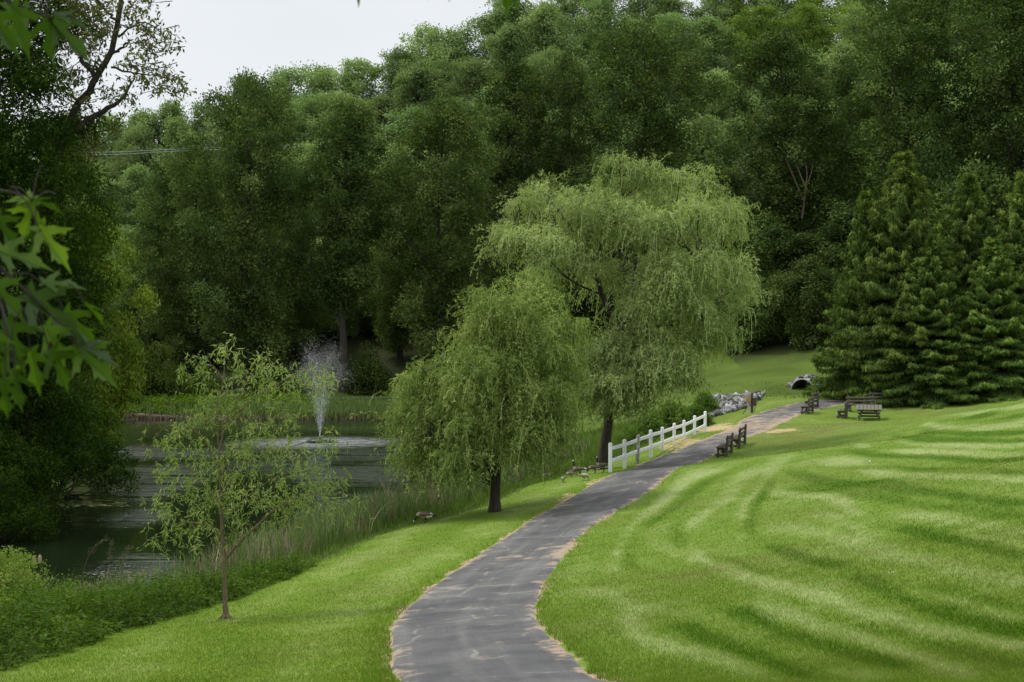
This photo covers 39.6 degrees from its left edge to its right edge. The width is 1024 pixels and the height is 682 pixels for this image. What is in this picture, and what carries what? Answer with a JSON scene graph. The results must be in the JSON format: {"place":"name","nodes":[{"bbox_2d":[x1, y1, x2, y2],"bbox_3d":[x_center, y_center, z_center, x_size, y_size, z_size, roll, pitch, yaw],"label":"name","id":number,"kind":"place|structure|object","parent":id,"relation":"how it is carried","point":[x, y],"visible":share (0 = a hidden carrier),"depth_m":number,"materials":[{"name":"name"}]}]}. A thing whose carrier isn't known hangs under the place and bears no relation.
{"place":"outdoors","nodes":[
{"label":"outdoors","id":0,"kind":"place"},
{"bbox_2d":[0,419,561,599],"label":"water","id":1,"kind":"structure","parent":0,"point":[73,543],"depth_m":66.15,"materials":[{"name":"grey liquid"}]},
{"bbox_2d":[0,0,992,159],"label":"sky","id":2,"kind":"structure","parent":0,"point":[221,36],"materials":[{"name":"white"}]},
{"bbox_2d":[0,38,1023,681],"bbox_3d":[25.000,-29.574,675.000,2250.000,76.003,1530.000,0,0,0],"label":"ground","id":3,"kind":"structure","parent":0,"point":[776,366],"depth_m":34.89,"materials":[{"name":"green plant"}]},
{"bbox_2d":[0,545,54,600],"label":"bright bush","id":4,"kind":"object","parent":3,"relation":"on","point":[6,568],"visible":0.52,"depth_m":32.87,"materials":[{"name":"green plant"}]},
{"bbox_2d":[0,410,80,528],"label":"waterside bush","id":5,"kind":"object","parent":3,"relation":"on","point":[20,459],"visible":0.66,"depth_m":53.10,"materials":[{"name":"green plant"}]},
{"bbox_2d":[0,0,126,508],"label":"leafy tree","id":6,"kind":"object","parent":3,"relation":"on","point":[18,74],"visible":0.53,"depth_m":55.73,"materials":[{"name":"green plant"}]},
{"bbox_2d":[4,125,122,479],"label":"leafy tree","id":7,"kind":"object","parent":3,"relation":"on","point":[89,379],"visible":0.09,"depth_m":72.04,"materials":[{"name":"green plant"}]},
{"bbox_2d":[6,372,143,497],"bbox_3d":[-20.990,4.286,64.050,7.898,6.147,7.958,0,0,43],"label":"waterside bush","id":8,"kind":"object","parent":3,"relation":"on","point":[108,451],"visible":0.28,"depth_m":63.88,"materials":[{"name":"green plant"}]},
{"bbox_2d":[78,112,129,167],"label":"hill tree","id":9,"kind":"object","parent":3,"relation":"on","point":[102,139],"visible":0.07,"depth_m":267.05,"materials":[{"name":"green plant"}]},
{"bbox_2d":[12,0,196,505],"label":"open tree","id":10,"kind":"object","parent":3,"relation":"on","point":[99,35],"visible":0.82,"depth_m":57.82,"materials":[{"name":"green plant"}]},
{"bbox_2d":[70,201,160,455],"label":"golden tree","id":11,"kind":"object","parent":3,"relation":"on","point":[122,373],"visible":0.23,"depth_m":85.95,"materials":[{"name":"green plant"}]},
{"bbox_2d":[102,162,158,229],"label":"hill tree","id":12,"kind":"object","parent":3,"relation":"on","point":[132,181],"visible":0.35,"depth_m":220.79,"materials":[{"name":"green plant"}]},
{"bbox_2d":[101,122,165,226],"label":"hill tree","id":13,"kind":"object","parent":3,"relation":"on","point":[138,142],"visible":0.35,"depth_m":242.44,"materials":[{"name":"green plant"}]},
{"bbox_2d":[102,106,165,167],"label":"hill tree","id":14,"kind":"object","parent":3,"relation":"on","point":[138,116],"visible":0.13,"depth_m":265.88,"materials":[{"name":"green plant"}]},
{"bbox_2d":[114,159,200,367],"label":"tall tree","id":15,"kind":"object","parent":3,"relation":"on","point":[157,185],"visible":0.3,"depth_m":162.73,"materials":[{"name":"green plant"}]},
{"bbox_2d":[123,338,191,398],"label":"bank shrub","id":16,"kind":"object","parent":3,"relation":"on","point":[159,379],"visible":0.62,"depth_m":140.15,"materials":[{"name":"green plant"}]},
{"bbox_2d":[0,548,320,670],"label":"weeds","id":17,"kind":"object","parent":3,"relation":"on","point":[38,610],"visible":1,"depth_m":29.47,"materials":[{"name":"green plant"}]},
{"bbox_2d":[137,97,204,171],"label":"hill tree","id":18,"kind":"object","parent":3,"relation":"on","point":[173,110],"visible":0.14,"depth_m":265.85,"materials":[{"name":"green plant"}]},
{"bbox_2d":[146,112,210,217],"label":"hill tree","id":19,"kind":"object","parent":3,"relation":"on","point":[176,127],"visible":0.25,"depth_m":243.34,"materials":[{"name":"green plant"}]},
{"bbox_2d":[128,144,240,374],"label":"tall tree","id":20,"kind":"object","parent":3,"relation":"on","point":[190,344],"visible":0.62,"depth_m":156.10,"materials":[{"name":"green plant"}]},
{"bbox_2d":[175,365,226,395],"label":"bank shrub","id":21,"kind":"object","parent":3,"relation":"on","point":[211,385],"visible":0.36,"depth_m":144.96,"materials":[{"name":"green plant"}]},
{"bbox_2d":[175,100,228,155],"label":"hill tree","id":22,"kind":"object","parent":3,"relation":"on","point":[198,119],"visible":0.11,"depth_m":265.77,"materials":[{"name":"green plant"}]},
{"bbox_2d":[108,391,309,417],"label":"weeds","id":23,"kind":"object","parent":3,"relation":"on","point":[152,400],"visible":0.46,"depth_m":133.41,"materials":[{"name":"green plant"}]},
{"bbox_2d":[185,114,248,196],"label":"hill tree","id":24,"kind":"object","parent":3,"relation":"on","point":[211,125],"visible":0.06,"depth_m":241.68,"materials":[{"name":"green plant"}]},
{"bbox_2d":[174,65,314,392],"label":"tall tree","id":25,"kind":"object","parent":3,"relation":"on","point":[254,300],"visible":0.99,"depth_m":148.37,"materials":[{"name":"green plant"}]},
{"bbox_2d":[137,332,372,619],"bbox_3d":[-5.420,2.853,29.530,5.125,6.106,2.780,0,0,0],"label":"young willow","id":26,"kind":"object","parent":3,"relation":"on","point":[220,503],"visible":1,"depth_m":29.52,"materials":[{"name":"green plant"}]},
{"bbox_2d":[0,0,519,417],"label":"maple tree","id":27,"kind":"object","parent":3,"relation":"on","point":[13,35],"visible":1,"depth_m":3.22,"materials":[{"name":"green plant"}]},
{"bbox_2d":[237,59,313,150],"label":"hill tree","id":28,"kind":"object","parent":3,"relation":"on","point":[275,74],"visible":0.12,"depth_m":266.88,"materials":[{"name":"green plant"}]},
{"bbox_2d":[247,365,311,394],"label":"bank shrub","id":29,"kind":"object","parent":3,"relation":"on","point":[278,379],"visible":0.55,"depth_m":148.64,"materials":[{"name":"green plant"}]},
{"bbox_2d":[250,159,337,374],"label":"tall tree","id":30,"kind":"object","parent":3,"relation":"on","point":[304,338],"visible":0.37,"depth_m":167.20,"materials":[{"name":"green plant"}]},
{"bbox_2d":[3,429,594,602],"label":"reeds","id":31,"kind":"object","parent":3,"relation":"on","point":[385,507],"visible":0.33,"depth_m":48.18,"materials":[{"name":"green plant"}]},
{"bbox_2d":[265,86,341,163],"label":"hill tree","id":32,"kind":"object","parent":3,"relation":"on","point":[308,121],"visible":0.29,"depth_m":242.11,"materials":[{"name":"green plant"}]},
{"bbox_2d":[271,60,355,128],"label":"hill tree","id":33,"kind":"object","parent":3,"relation":"on","point":[318,77],"visible":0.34,"depth_m":265.12,"materials":[{"name":"green plant"}]},
{"bbox_2d":[121,396,526,418],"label":"reeds","id":34,"kind":"object","parent":3,"relation":"on","point":[340,408],"visible":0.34,"depth_m":128.69,"materials":[{"name":"green plant"}]},
{"bbox_2d":[282,93,395,392],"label":"tall tree","id":35,"kind":"object","parent":3,"relation":"on","point":[341,281],"visible":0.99,"depth_m":147.76,"materials":[{"name":"green plant"}]},
{"bbox_2d":[296,89,384,161],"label":"hill tree","id":36,"kind":"object","parent":3,"relation":"on","point":[326,100],"visible":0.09,"depth_m":241.23,"materials":[{"name":"green plant"}]},
{"bbox_2d":[297,228,388,337],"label":"hill tree","id":37,"kind":"object","parent":3,"relation":"on","point":[351,315],"visible":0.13,"depth_m":182.57,"materials":[{"name":"green plant"}]},
{"bbox_2d":[319,54,390,107],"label":"hill tree","id":38,"kind":"object","parent":3,"relation":"on","point":[358,80],"visible":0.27,"depth_m":265.76,"materials":[{"name":"green plant"}]},
{"bbox_2d":[341,340,396,395],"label":"bank shrub","id":39,"kind":"object","parent":3,"relation":"on","point":[367,377],"visible":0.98,"depth_m":145.68,"materials":[{"name":"green plant"}]},
{"bbox_2d":[6,395,739,650],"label":"tall grass","id":40,"kind":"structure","parent":3,"relation":"on","point":[566,465],"depth_m":54.52,"materials":[{"name":"green plant"}]},
{"bbox_2d":[351,289,395,338],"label":"understorey tree","id":41,"kind":"object","parent":3,"relation":"on","point":[368,319],"visible":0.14,"depth_m":180.86,"materials":[{"name":"green plant"}]},
{"bbox_2d":[362,93,403,156],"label":"hill tree","id":42,"kind":"object","parent":3,"relation":"on","point":[385,101],"visible":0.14,"depth_m":242.61,"materials":[{"name":"green plant"}]},
{"bbox_2d":[362,44,422,111],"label":"hill tree","id":43,"kind":"object","parent":3,"relation":"on","point":[394,58],"visible":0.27,"depth_m":265.69,"materials":[{"name":"green plant"}]},
{"bbox_2d":[352,158,444,361],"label":"tall tree","id":44,"kind":"object","parent":3,"relation":"on","point":[398,337],"visible":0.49,"depth_m":170.04,"materials":[{"name":"green plant"}]},
{"bbox_2d":[365,104,443,185],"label":"hill tree","id":45,"kind":"object","parent":3,"relation":"on","point":[405,118],"visible":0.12,"depth_m":219.17,"materials":[{"name":"green plant"}]},
{"bbox_2d":[390,62,447,142],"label":"hill tree","id":46,"kind":"object","parent":3,"relation":"on","point":[414,81],"visible":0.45,"depth_m":241.62,"materials":[{"name":"green plant"}]},
{"bbox_2d":[382,21,466,110],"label":"hill tree","id":47,"kind":"object","parent":3,"relation":"on","point":[420,45],"visible":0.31,"depth_m":265.90,"materials":[{"name":"green plant"}]},
{"bbox_2d":[369,91,518,391],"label":"tall tree","id":48,"kind":"object","parent":3,"relation":"on","point":[449,209],"visible":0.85,"depth_m":150.09,"materials":[{"name":"green plant"}]},
{"bbox_2d":[418,124,486,257],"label":"hill tree","id":49,"kind":"object","parent":3,"relation":"on","point":[458,143],"visible":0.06,"depth_m":197.88,"materials":[{"name":"green plant"}]},
{"bbox_2d":[425,16,494,102],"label":"hill tree","id":50,"kind":"object","parent":3,"relation":"on","point":[461,48],"visible":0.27,"depth_m":265.45,"materials":[{"name":"green plant"}]},
{"bbox_2d":[422,53,503,121],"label":"hill tree","id":51,"kind":"object","parent":3,"relation":"on","point":[468,68],"visible":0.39,"depth_m":241.66,"materials":[{"name":"green plant"}]},
{"bbox_2d":[350,259,608,512],"bbox_3d":[-1.335,1.605,50.978,9.506,9.254,8.530,0,0,0],"label":"weeping willow","id":52,"kind":"object","parent":3,"relation":"on","point":[522,345],"visible":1,"depth_m":49.34,"materials":[{"name":"green plant"}]},
{"bbox_2d":[464,0,528,86],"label":"hill tree","id":53,"kind":"object","parent":3,"relation":"on","point":[498,12],"visible":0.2,"depth_m":265.32,"materials":[{"name":"green plant"}]},
{"bbox_2d":[452,54,569,327],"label":"tall tree","id":54,"kind":"object","parent":3,"relation":"on","point":[502,179],"visible":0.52,"depth_m":170.21,"materials":[{"name":"green plant"}]},
{"bbox_2d":[483,21,538,113],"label":"hill tree","id":55,"kind":"object","parent":3,"relation":"on","point":[506,45],"visible":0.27,"depth_m":241.74,"materials":[{"name":"green plant"}]},
{"bbox_2d":[470,0,567,59],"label":"hill tree","id":56,"kind":"object","parent":3,"relation":"on","point":[485,21],"visible":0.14,"depth_m":264.33,"materials":[{"name":"green plant"}]},
{"bbox_2d":[490,106,601,220],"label":"hill tree","id":57,"kind":"object","parent":3,"relation":"on","point":[559,132],"visible":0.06,"depth_m":196.79,"materials":[{"name":"green plant"}]},
{"bbox_2d":[515,0,583,95],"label":"hill tree","id":58,"kind":"object","parent":3,"relation":"on","point":[542,22],"visible":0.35,"depth_m":241.90,"materials":[{"name":"green plant"}]},
{"bbox_2d":[521,41,596,140],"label":"hill tree","id":59,"kind":"object","parent":3,"relation":"on","point":[548,58],"visible":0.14,"depth_m":219.50,"materials":[{"name":"green plant"}]},
{"bbox_2d":[519,51,612,305],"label":"tall tree","id":60,"kind":"object","parent":3,"relation":"on","point":[567,87],"visible":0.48,"depth_m":168.07,"materials":[{"name":"green plant"}]},
{"bbox_2d":[541,0,596,77],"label":"hill tree","id":61,"kind":"object","parent":3,"relation":"on","point":[565,6],"visible":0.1,"depth_m":265.20,"materials":[{"name":"green plant"}]},
{"bbox_2d":[543,249,623,345],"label":"understorey tree","id":62,"kind":"object","parent":3,"relation":"on","point":[585,311],"visible":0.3,"depth_m":164.52,"materials":[{"name":"green plant"}]},
{"bbox_2d":[558,0,635,101],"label":"hill tree","id":63,"kind":"object","parent":3,"relation":"on","point":[603,13],"visible":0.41,"depth_m":241.19,"materials":[{"name":"green plant"}]},
{"bbox_2d":[469,150,780,469],"bbox_3d":[6.184,-1.389,68.308,12.762,15.635,14.984,0,0,25],"label":"weeping willow","id":64,"kind":"object","parent":3,"relation":"on","point":[621,380],"visible":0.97,"depth_m":64.99,"materials":[{"name":"green plant"}]},
{"bbox_2d":[609,0,678,38],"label":"hill tree","id":65,"kind":"object","parent":3,"relation":"on","point":[648,6],"visible":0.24,"depth_m":265.83,"materials":[{"name":"green plant"}]},
{"bbox_2d":[561,11,731,334],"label":"tall tree","id":66,"kind":"object","parent":3,"relation":"on","point":[650,141],"visible":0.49,"depth_m":158.87,"materials":[{"name":"green plant"}]},
{"bbox_2d":[632,409,670,438],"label":"fence bush","id":67,"kind":"object","parent":3,"relation":"on","point":[655,422],"visible":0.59,"depth_m":85.47,"materials":[{"name":"green plant"}]},
{"bbox_2d":[608,411,706,472],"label":"fence","id":68,"kind":"object","parent":3,"relation":"on","point":[673,438],"visible":0.81,"depth_m":71.20,"materials":[{"name":"white paint"}]},
{"bbox_2d":[656,397,692,435],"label":"fence bush","id":69,"kind":"object","parent":3,"relation":"on","point":[678,415],"visible":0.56,"depth_m":88.55,"materials":[{"name":"green plant"}]},
{"bbox_2d":[641,12,709,83],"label":"hill tree","id":70,"kind":"object","parent":3,"relation":"on","point":[674,18],"visible":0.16,"depth_m":241.84,"materials":[{"name":"green plant"}]},
{"bbox_2d":[646,0,705,49],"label":"hill tree","id":71,"kind":"object","parent":3,"relation":"on","point":[675,7],"visible":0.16,"depth_m":267.28,"materials":[{"name":"green plant"}]},
{"bbox_2d":[674,109,746,247],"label":"hill tree","id":72,"kind":"object","parent":3,"relation":"on","point":[701,152],"visible":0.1,"depth_m":178.01,"materials":[{"name":"green plant"}]},
{"bbox_2d":[685,14,749,81],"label":"hill tree","id":73,"kind":"object","parent":3,"relation":"on","point":[715,47],"visible":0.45,"depth_m":243.03,"materials":[{"name":"green plant"}]},
{"bbox_2d":[678,161,758,261],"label":"tall tree","id":74,"kind":"object","parent":3,"relation":"on","point":[724,171],"visible":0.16,"depth_m":148.84,"materials":[{"name":"green plant"}]},
{"bbox_2d":[685,0,754,54],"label":"hill tree","id":75,"kind":"object","parent":3,"relation":"on","point":[710,5],"visible":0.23,"depth_m":265.69,"materials":[{"name":"green plant"}]},
{"bbox_2d":[682,66,760,146],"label":"hill tree","id":76,"kind":"object","parent":3,"relation":"on","point":[725,112],"visible":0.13,"depth_m":202.54,"materials":[{"name":"green plant"}]},
{"bbox_2d":[706,390,764,416],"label":"ditch rubble","id":77,"kind":"object","parent":3,"relation":"on","point":[731,405],"visible":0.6,"depth_m":98.26,"materials":[{"name":"grey stone"}]},
{"bbox_2d":[713,270,780,351],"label":"understorey tree","id":78,"kind":"object","parent":3,"relation":"on","point":[762,328],"visible":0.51,"depth_m":129.67,"materials":[{"name":"green plant"}]},
{"bbox_2d":[712,90,801,251],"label":"hill tree","id":79,"kind":"object","parent":3,"relation":"on","point":[752,149],"visible":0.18,"depth_m":177.54,"materials":[{"name":"green plant"}]},
{"bbox_2d":[720,2,794,70],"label":"hill tree","id":80,"kind":"object","parent":3,"relation":"on","point":[763,12],"visible":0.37,"depth_m":242.37,"materials":[{"name":"green plant"}]},
{"bbox_2d":[737,206,803,285],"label":"understorey tree","id":81,"kind":"object","parent":3,"relation":"on","point":[765,249],"visible":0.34,"depth_m":140.47,"materials":[{"name":"green plant"}]},
{"bbox_2d":[724,0,827,40],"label":"hill tree","id":82,"kind":"object","parent":3,"relation":"on","point":[780,3],"visible":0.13,"depth_m":264.94,"materials":[{"name":"green plant"}]},
{"bbox_2d":[707,20,851,263],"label":"tall tree","id":83,"kind":"object","parent":3,"relation":"on","point":[778,133],"visible":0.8,"depth_m":144.72,"materials":[{"name":"green plant"}]},
{"bbox_2d":[759,271,820,344],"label":"understorey tree","id":84,"kind":"object","parent":3,"relation":"on","point":[780,336],"visible":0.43,"depth_m":130.07,"materials":[{"name":"green plant"}]},
{"bbox_2d":[766,253,846,350],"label":"understorey tree","id":85,"kind":"object","parent":3,"relation":"on","point":[813,304],"visible":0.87,"depth_m":126.77,"materials":[{"name":"green plant"}]},
{"bbox_2d":[782,0,833,67],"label":"hill tree","id":86,"kind":"object","parent":3,"relation":"on","point":[805,23],"visible":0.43,"depth_m":241.80,"materials":[{"name":"green plant"}]},
{"bbox_2d":[777,228,841,309],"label":"understorey tree","id":87,"kind":"object","parent":3,"relation":"on","point":[804,239],"visible":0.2,"depth_m":138.87,"materials":[{"name":"green plant"}]},
{"bbox_2d":[784,0,844,43],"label":"hill tree","id":88,"kind":"object","parent":3,"relation":"on","point":[827,11],"visible":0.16,"depth_m":265.43,"materials":[{"name":"green plant"}]},
{"bbox_2d":[792,202,865,317],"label":"understorey tree","id":89,"kind":"object","parent":3,"relation":"on","point":[835,236],"visible":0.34,"depth_m":135.48,"materials":[{"name":"green plant"}]},
{"bbox_2d":[813,0,869,52],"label":"hill tree","id":90,"kind":"object","parent":3,"relation":"on","point":[841,10],"visible":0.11,"depth_m":243.57,"materials":[{"name":"green plant"}]},
{"bbox_2d":[816,38,873,154],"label":"hill tree","id":91,"kind":"object","parent":3,"relation":"on","point":[843,49],"visible":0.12,"depth_m":203.44,"materials":[{"name":"green plant"}]},
{"bbox_2d":[803,54,895,229],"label":"tall tree","id":92,"kind":"object","parent":3,"relation":"on","point":[846,75],"visible":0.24,"depth_m":150.80,"materials":[{"name":"green plant"}]},
{"bbox_2d":[801,188,909,400],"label":"spruce","id":93,"kind":"object","parent":3,"relation":"on","point":[860,246],"visible":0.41,"depth_m":100.48,"materials":[{"name":"green plant"}]},
{"bbox_2d":[826,4,909,73],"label":"hill tree","id":94,"kind":"object","parent":3,"relation":"on","point":[850,20],"visible":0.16,"depth_m":229.39,"materials":[{"name":"green plant"}]},
{"bbox_2d":[809,150,984,407],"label":"spruce","id":95,"kind":"object","parent":3,"relation":"on","point":[903,188],"visible":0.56,"depth_m":97.76,"materials":[{"name":"green plant"}]},
{"bbox_2d":[813,0,1003,256],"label":"tall tree","id":96,"kind":"object","parent":3,"relation":"on","point":[925,92],"visible":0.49,"depth_m":135.96,"materials":[{"name":"green plant"}]},
{"bbox_2d":[856,232,1000,409],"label":"spruce","id":97,"kind":"object","parent":3,"relation":"on","point":[936,377],"visible":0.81,"depth_m":94.67,"materials":[{"name":"green plant"}]},
{"bbox_2d":[901,135,979,287],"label":"understorey tree","id":98,"kind":"object","parent":3,"relation":"on","point":[934,159],"visible":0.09,"depth_m":130.51,"materials":[{"name":"green plant"}]},
{"bbox_2d":[928,0,993,73],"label":"hill tree","id":99,"kind":"object","parent":3,"relation":"on","point":[951,53],"visible":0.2,"depth_m":229.31,"materials":[{"name":"green plant"}]},
{"bbox_2d":[908,170,1020,361],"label":"spruce","id":100,"kind":"object","parent":3,"relation":"on","point":[963,224],"visible":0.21,"depth_m":100.43,"materials":[{"name":"green plant"}]},
{"bbox_2d":[922,0,1023,234],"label":"tall tree","id":101,"kind":"object","parent":3,"relation":"on","point":[1011,84],"visible":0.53,"depth_m":131.91,"materials":[{"name":"green plant"}]},
{"bbox_2d":[926,151,1023,286],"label":"understorey tree","id":102,"kind":"object","parent":3,"relation":"on","point":[985,179],"visible":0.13,"depth_m":125.02,"materials":[{"name":"green plant"}]},
{"bbox_2d":[935,237,1023,402],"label":"spruce","id":103,"kind":"object","parent":3,"relation":"on","point":[998,268],"visible":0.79,"depth_m":93.72,"materials":[{"name":"green plant"}]},
{"bbox_2d":[961,170,1023,392],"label":"spruce","id":104,"kind":"object","parent":3,"relation":"on","point":[1013,236],"visible":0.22,"depth_m":97.35,"materials":[{"name":"green plant"}]},
{"bbox_2d":[391,399,851,681],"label":"path","id":105,"kind":"structure","parent":0,"point":[474,620],"depth_m":28.56,"materials":[{"name":"grey asphalt"}]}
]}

